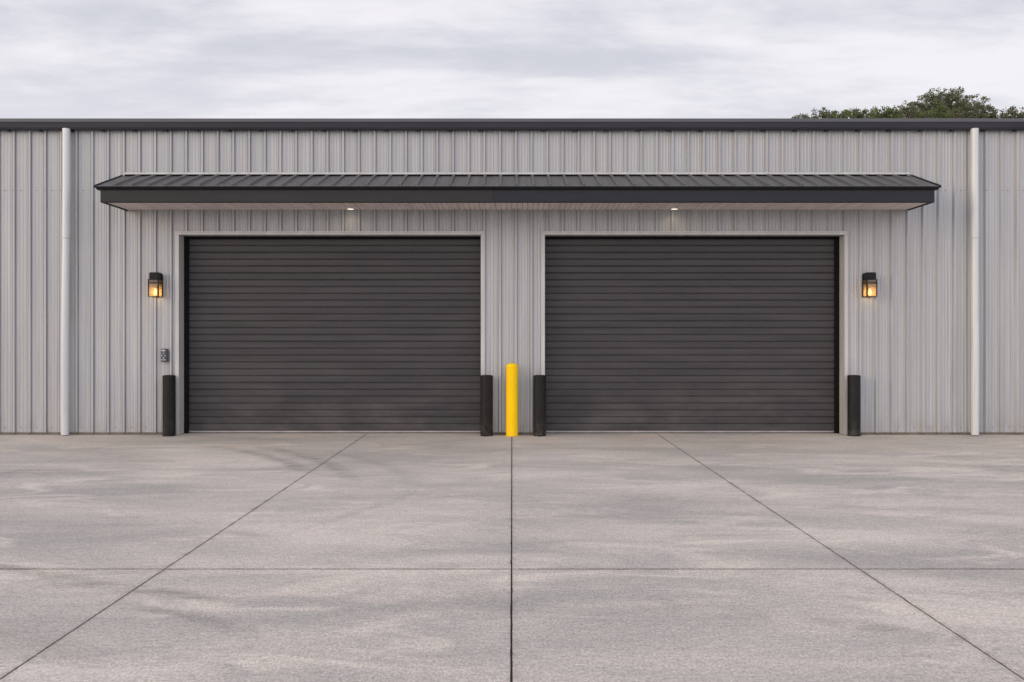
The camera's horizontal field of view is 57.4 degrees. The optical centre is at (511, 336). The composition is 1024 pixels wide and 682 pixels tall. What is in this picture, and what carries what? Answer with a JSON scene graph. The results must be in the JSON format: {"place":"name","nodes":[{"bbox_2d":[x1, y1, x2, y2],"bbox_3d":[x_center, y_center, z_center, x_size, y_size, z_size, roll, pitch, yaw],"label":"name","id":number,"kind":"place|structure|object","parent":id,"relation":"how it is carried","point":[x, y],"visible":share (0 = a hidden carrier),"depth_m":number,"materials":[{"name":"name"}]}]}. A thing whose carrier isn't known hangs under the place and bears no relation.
{"place":"outdoors","nodes":[
{"label":"outdoors","id":0,"kind":"place"},
{"bbox_2d":[0,433,1023,681],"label":"concrete apron","id":1,"kind":"object","parent":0,"point":[630,557],"visible":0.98,"depth_m":6.92,"materials":[{"name":"grey concrete"}]},
{"bbox_2d":[162,375,175,435],"bbox_3d":[-5.653,1.127,15.430,0.210,1.004,0.210,0,0,0],"label":"bollard","id":2,"kind":"object","parent":1,"relation":"on","point":[168,405],"visible":1,"depth_m":15.35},
{"bbox_2d":[480,375,492,435],"bbox_3d":[-0.418,1.127,15.430,0.210,1.004,0.210,0,0,0],"label":"bollard","id":3,"kind":"object","parent":1,"relation":"on","point":[486,405],"visible":1,"depth_m":15.34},
{"bbox_2d":[506,363,517,436],"bbox_3d":[0.000,1.030,15.410,0.201,1.197,0.201,0,0,0],"label":"bollard","id":4,"kind":"object","parent":1,"relation":"on","point":[511,399],"visible":1,"depth_m":15.33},
{"bbox_2d":[0,436,1023,681],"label":"joint filler","id":5,"kind":"object","parent":1,"relation":"on","point":[512,592],"depth_m":5.85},
{"bbox_2d":[533,375,545,435],"bbox_3d":[0.457,1.127,15.430,0.210,1.004,0.210,0,0,0],"label":"bollard","id":6,"kind":"object","parent":1,"relation":"on","point":[539,405],"visible":1,"depth_m":15.34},
{"bbox_2d":[847,375,860,435],"bbox_3d":[5.638,1.127,15.430,0.210,1.004,0.210,0,0,0],"label":"bollard","id":7,"kind":"object","parent":1,"relation":"on","point":[853,405],"visible":1,"depth_m":15.35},
{"bbox_2d":[180,430,843,434],"bbox_3d":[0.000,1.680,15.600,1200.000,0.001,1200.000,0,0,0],"label":"ground","id":8,"kind":"structure","parent":0,"point":[479,430],"depth_m":16.82,"materials":[{"name":"concrete"}]},
{"bbox_2d":[0,118,1023,434],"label":"metal building","id":9,"kind":"structure","parent":8,"relation":"on","point":[432,278],"depth_m":15.60,"materials":[{"name":"grey metal"}]},
{"bbox_2d":[148,272,162,296],"bbox_3d":[-5.895,-0.863,15.471,0.178,0.405,0.198,0,0,0],"label":"wall lantern","id":10,"kind":"object","parent":9,"relation":"attached to","point":[155,284],"depth_m":15.38,"materials":[{"name":"black metal"}]},
{"bbox_2d":[161,349,167,361],"bbox_3d":[-5.772,0.304,15.538,0.110,0.222,0.064,0,0,0],"label":"keypad","id":11,"kind":"object","parent":9,"relation":"attached to","point":[164,355],"visible":1,"depth_m":15.51,"materials":[{"name":"metal"}]},
{"bbox_2d":[184,236,480,432],"bbox_3d":[-3.020,-0.077,15.853,5.140,3.414,0.095,0,0,0],"label":"roller door","id":12,"kind":"structure","parent":9,"relation":"in","point":[281,332],"depth_m":15.85,"materials":[{"name":"metal"}]},
{"bbox_2d":[545,236,838,432],"bbox_3d":[3.030,-0.077,15.853,5.100,3.414,0.095,0,0,0],"label":"roller door","id":13,"kind":"structure","parent":9,"relation":"in","point":[642,332],"depth_m":15.85,"materials":[{"name":"metal"}]},
{"bbox_2d":[862,272,877,296],"bbox_3d":[5.915,-0.863,15.471,0.178,0.405,0.198,0,0,0],"label":"wall lantern","id":14,"kind":"object","parent":9,"relation":"attached to","point":[869,284],"depth_m":15.38,"materials":[{"name":"black metal"}]},
{"bbox_2d":[796,107,825,117],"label":"broadleaf tree","id":15,"kind":"object","parent":8,"relation":"on","point":[812,114],"visible":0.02,"depth_m":48.00,"materials":[{"name":"green plant"}]},
{"bbox_2d":[817,108,840,117],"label":"broadleaf tree","id":16,"kind":"object","parent":8,"relation":"on","point":[827,114],"visible":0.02,"depth_m":47.91,"materials":[{"name":"green plant"}]},
{"bbox_2d":[832,109,856,117],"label":"broadleaf tree","id":17,"kind":"object","parent":8,"relation":"on","point":[845,113],"visible":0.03,"depth_m":46.99,"materials":[{"name":"green plant"}]},
{"bbox_2d":[843,107,868,117],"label":"broadleaf tree","id":18,"kind":"object","parent":8,"relation":"on","point":[861,114],"visible":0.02,"depth_m":47.90,"materials":[{"name":"green plant"}]},
{"bbox_2d":[865,106,885,117],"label":"broadleaf tree","id":19,"kind":"object","parent":8,"relation":"on","point":[874,113],"visible":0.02,"depth_m":46.79,"materials":[{"name":"green plant"}]},
{"bbox_2d":[882,105,907,117],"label":"broadleaf tree","id":20,"kind":"object","parent":8,"relation":"on","point":[888,112],"visible":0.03,"depth_m":46.87,"materials":[{"name":"green plant"}]},
{"bbox_2d":[893,100,920,117],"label":"broadleaf tree","id":21,"kind":"object","parent":8,"relation":"on","point":[911,111],"visible":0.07,"depth_m":49.97,"materials":[{"name":"green plant"}]},
{"bbox_2d":[918,105,955,117],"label":"broadleaf tree","id":22,"kind":"object","parent":8,"relation":"on","point":[935,113],"visible":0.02,"depth_m":44.90,"materials":[{"name":"green plant"}]},
{"bbox_2d":[903,86,971,117],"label":"broadleaf tree","id":23,"kind":"object","parent":8,"relation":"on","point":[941,99],"visible":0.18,"depth_m":51.59,"materials":[{"name":"green plant"}]},
{"bbox_2d":[946,98,989,117],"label":"broadleaf tree","id":24,"kind":"object","parent":8,"relation":"on","point":[963,113],"visible":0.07,"depth_m":48.72,"materials":[{"name":"green plant"}]},
{"bbox_2d":[967,93,998,117],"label":"broadleaf tree","id":25,"kind":"object","parent":8,"relation":"on","point":[990,108],"visible":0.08,"depth_m":50.87,"materials":[{"name":"green plant"}]},
{"bbox_2d":[998,106,1023,117],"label":"broadleaf tree","id":26,"kind":"object","parent":8,"relation":"on","point":[1012,114],"visible":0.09,"depth_m":49.82,"materials":[{"name":"green plant"}]},
{"bbox_2d":[0,0,1023,117],"label":"sky","id":27,"kind":"structure","parent":0,"point":[59,58],"materials":[{"name":"white"}]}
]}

